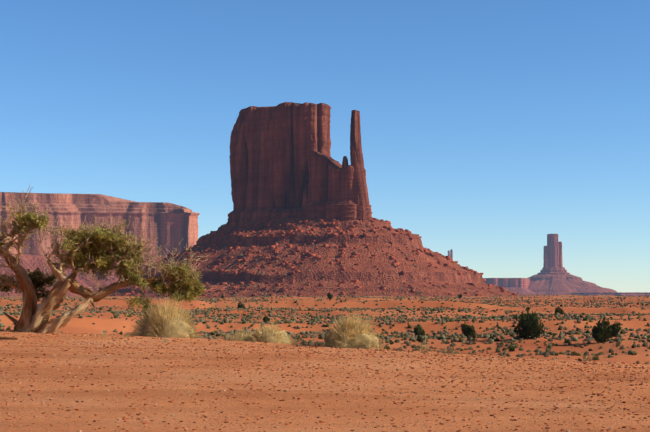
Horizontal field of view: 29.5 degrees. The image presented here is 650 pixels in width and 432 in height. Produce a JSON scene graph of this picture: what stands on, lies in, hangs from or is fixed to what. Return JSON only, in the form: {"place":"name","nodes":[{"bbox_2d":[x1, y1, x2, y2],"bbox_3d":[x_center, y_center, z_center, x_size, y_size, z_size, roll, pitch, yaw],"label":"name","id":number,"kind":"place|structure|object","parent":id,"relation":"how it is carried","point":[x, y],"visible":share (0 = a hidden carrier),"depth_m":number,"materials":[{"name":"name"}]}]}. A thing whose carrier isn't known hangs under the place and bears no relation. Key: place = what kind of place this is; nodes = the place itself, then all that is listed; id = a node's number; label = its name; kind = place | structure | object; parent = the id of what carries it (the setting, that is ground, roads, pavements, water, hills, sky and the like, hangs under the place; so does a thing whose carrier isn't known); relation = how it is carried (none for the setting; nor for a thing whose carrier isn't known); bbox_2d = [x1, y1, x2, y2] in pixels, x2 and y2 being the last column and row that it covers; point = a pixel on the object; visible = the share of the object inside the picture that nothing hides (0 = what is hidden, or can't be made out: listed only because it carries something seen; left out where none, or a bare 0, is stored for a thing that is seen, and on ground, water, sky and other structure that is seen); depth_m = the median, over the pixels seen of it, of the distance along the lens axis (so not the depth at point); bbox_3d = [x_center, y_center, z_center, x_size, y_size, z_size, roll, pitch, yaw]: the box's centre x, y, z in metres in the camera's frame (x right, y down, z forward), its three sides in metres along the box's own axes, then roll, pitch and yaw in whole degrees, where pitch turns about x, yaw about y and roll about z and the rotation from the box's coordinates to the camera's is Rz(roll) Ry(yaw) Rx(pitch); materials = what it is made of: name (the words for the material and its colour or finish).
{"place":"outdoors","nodes":[
{"label":"outdoors","id":0,"kind":"place"},
{"bbox_2d":[0,295,649,431],"bbox_3d":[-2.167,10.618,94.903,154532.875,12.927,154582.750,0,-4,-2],"label":"desert ground","id":1,"kind":"structure","parent":0,"point":[60,422],"depth_m":22.50,"materials":[{"name":"orange sand"}]},
{"bbox_2d":[0,337,16,339],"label":"dead stick","id":2,"kind":"object","parent":1,"relation":"on","point":[9,338],"visible":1,"depth_m":32.42,"materials":[{"name":"brown wood"}]},
{"bbox_2d":[0,254,167,296],"bbox_3d":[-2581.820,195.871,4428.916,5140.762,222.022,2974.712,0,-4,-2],"label":"sentinel mesa talus","id":3,"kind":"structure","parent":1,"relation":"on","point":[32,263],"depth_m":4336.00,"materials":[{"name":"brown stone"}]},
{"bbox_2d":[0,192,199,255],"bbox_3d":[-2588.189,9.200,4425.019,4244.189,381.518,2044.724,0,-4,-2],"label":"mesa","id":4,"kind":"structure","parent":3,"relation":"on","point":[172,225],"depth_m":4562.73,"materials":[{"name":"brown stone"}]},
{"bbox_2d":[0,206,207,332],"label":"juniper","id":5,"kind":"object","parent":1,"relation":"on","point":[101,259],"depth_m":36.44,"materials":[{"name":"green plant"}]},
{"bbox_2d":[0,186,209,322],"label":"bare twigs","id":6,"kind":"object","parent":1,"relation":"on","point":[23,237],"visible":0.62,"depth_m":36.51,"materials":[{"name":"green plant"}]},
{"bbox_2d":[129,295,204,337],"bbox_3d":[-4.608,3.123,36.146,2.785,1.791,1.996,0,-4,-2],"label":"rabbitbrush","id":7,"kind":"object","parent":1,"relation":"on","point":[158,321],"visible":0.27,"depth_m":35.81,"materials":[{"name":"beige plant"}]},
{"bbox_2d":[224,327,250,340],"bbox_3d":[-2.457,3.655,35.704,1.619,1.006,1.461,0,-4,-2],"label":"rabbitbrush","id":8,"kind":"object","parent":1,"relation":"on","point":[243,334],"visible":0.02,"depth_m":35.57,"materials":[{"name":"beige plant"}]},
{"bbox_2d":[246,322,302,344],"bbox_3d":[-1.523,3.477,35.168,1.984,1.124,1.808,-2,-4,24],"label":"rabbitbrush","id":9,"kind":"object","parent":1,"relation":"on","point":[268,334],"visible":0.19,"depth_m":34.89,"materials":[{"name":"beige plant"}]},
{"bbox_2d":[26,328,592,361],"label":"edge weeds","id":10,"kind":"object","parent":1,"relation":"on","point":[372,345],"visible":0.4,"depth_m":33.36,"materials":[{"name":"green plant"}]},
{"bbox_2d":[108,218,518,298],"bbox_3d":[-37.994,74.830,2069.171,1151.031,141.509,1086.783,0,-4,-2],"label":"talus slope","id":11,"kind":"structure","parent":1,"relation":"on","point":[392,278],"depth_m":1873.35,"materials":[{"name":"brown stone"}]},
{"bbox_2d":[228,102,330,223],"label":"butte","id":12,"kind":"object","parent":11,"relation":"on","point":[272,148],"visible":0.79,"depth_m":2054.74,"materials":[{"name":"brown stone"}]},
{"bbox_2d":[99,218,515,296],"bbox_3d":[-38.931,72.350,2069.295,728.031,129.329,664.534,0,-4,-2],"label":"boulders","id":13,"kind":"object","parent":11,"relation":"on","point":[238,233],"visible":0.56,"depth_m":1919.84,"materials":[{"name":"brown stone"}]},
{"bbox_2d":[99,242,519,295],"bbox_3d":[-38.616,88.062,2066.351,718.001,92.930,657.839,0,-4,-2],"label":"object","id":14,"kind":"object","parent":11,"relation":"on","point":[301,281],"visible":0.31,"depth_m":1830.69,"materials":[{"name":"green plant"}]},
{"bbox_2d":[304,150,372,220],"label":"rock shoulder","id":15,"kind":"object","parent":11,"relation":"on","point":[331,189],"visible":0.67,"depth_m":1999.05},
{"bbox_2d":[342,156,347,167],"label":"small rock spire","id":16,"kind":"structure","parent":15,"relation":"on","point":[345,162],"depth_m":2004.51,"materials":[{"name":"brown stone"}]},
{"bbox_2d":[350,110,369,220],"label":"rock spire","id":17,"kind":"structure","parent":15,"relation":"on","point":[361,199],"depth_m":1994.96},
{"bbox_2d":[0,297,649,343],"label":"sage","id":18,"kind":"object","parent":1,"relation":"on","point":[419,337],"visible":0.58,"depth_m":300.41,"materials":[{"name":"green plant"}]},
{"bbox_2d":[0,294,649,307],"bbox_3d":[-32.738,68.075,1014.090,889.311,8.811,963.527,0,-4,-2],"label":"sage","id":19,"kind":"object","parent":1,"relation":"on","point":[584,304],"visible":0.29,"depth_m":697.08,"materials":[{"name":"green plant"}]},
{"bbox_2d":[0,329,649,431],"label":"gravel stones","id":20,"kind":"object","parent":1,"relation":"on","point":[380,350],"visible":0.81,"depth_m":22.75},
{"bbox_2d":[322,312,388,349],"bbox_3d":[0.755,3.289,34.027,2.227,1.428,1.949,0,-4,-2],"label":"rabbitbrush","id":21,"kind":"object","parent":1,"relation":"on","point":[349,334],"visible":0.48,"depth_m":33.71,"materials":[{"name":"beige plant"}]},
{"bbox_2d":[221,292,620,342],"bbox_3d":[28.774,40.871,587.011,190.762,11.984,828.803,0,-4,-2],"label":"dark shrubs","id":22,"kind":"object","parent":1,"relation":"on","point":[530,325],"visible":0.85,"depth_m":190.28,"materials":[{"name":"green plant"}]},
{"bbox_2d":[209,337,649,363],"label":"sage","id":23,"kind":"object","parent":1,"relation":"on","point":[512,346],"visible":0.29,"depth_m":168.63,"materials":[{"name":"green plant"}]},
{"bbox_2d":[0,0,649,291],"label":"sky","id":24,"kind":"structure","parent":0,"point":[490,129],"materials":[{"name":"blue"}]},
{"bbox_2d":[483,278,529,287],"bbox_3d":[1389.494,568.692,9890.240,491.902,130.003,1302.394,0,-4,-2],"label":"mesa","id":25,"kind":"structure","parent":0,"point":[514,282],"depth_m":9263.99,"materials":[{"name":"red stone"}]},
{"bbox_2d":[528,274,616,294],"bbox_3d":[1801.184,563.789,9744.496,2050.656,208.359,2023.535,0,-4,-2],"label":"pedestal","id":26,"kind":"object","parent":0,"point":[549,284],"visible":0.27,"depth_m":9441.64,"materials":[{"name":"red stone"}]},
{"bbox_2d":[538,267,569,274],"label":"pedestal block","id":27,"kind":"structure","parent":26,"relation":"on","point":[554,271],"depth_m":9674.08,"materials":[{"name":"brown stone"}]},
{"bbox_2d":[543,246,548,267],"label":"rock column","id":28,"kind":"structure","parent":27,"relation":"on","point":[546,259],"depth_m":9728.12,"materials":[{"name":"brown stone"}]},
{"bbox_2d":[547,234,558,267],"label":"tower","id":29,"kind":"structure","parent":27,"relation":"on","point":[553,246],"depth_m":9723.01,"materials":[{"name":"brown stone"}]},
{"bbox_2d":[558,241,562,266],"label":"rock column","id":30,"kind":"structure","parent":27,"relation":"on","point":[560,255],"depth_m":9742.36,"materials":[{"name":"brown stone"}]},
{"bbox_2d":[569,292,649,296],"bbox_3d":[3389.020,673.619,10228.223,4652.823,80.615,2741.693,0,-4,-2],"label":"plateau","id":31,"kind":"structure","parent":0,"point":[631,294],"depth_m":9051.37,"materials":[{"name":"red stone"}]},
{"bbox_2d":[504,287,540,294],"bbox_3d":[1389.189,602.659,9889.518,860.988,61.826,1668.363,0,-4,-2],"label":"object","id":32,"kind":"structure","parent":31,"relation":"on","point":[523,291],"depth_m":9212.46,"materials":[{"name":"red stone"}]}
]}

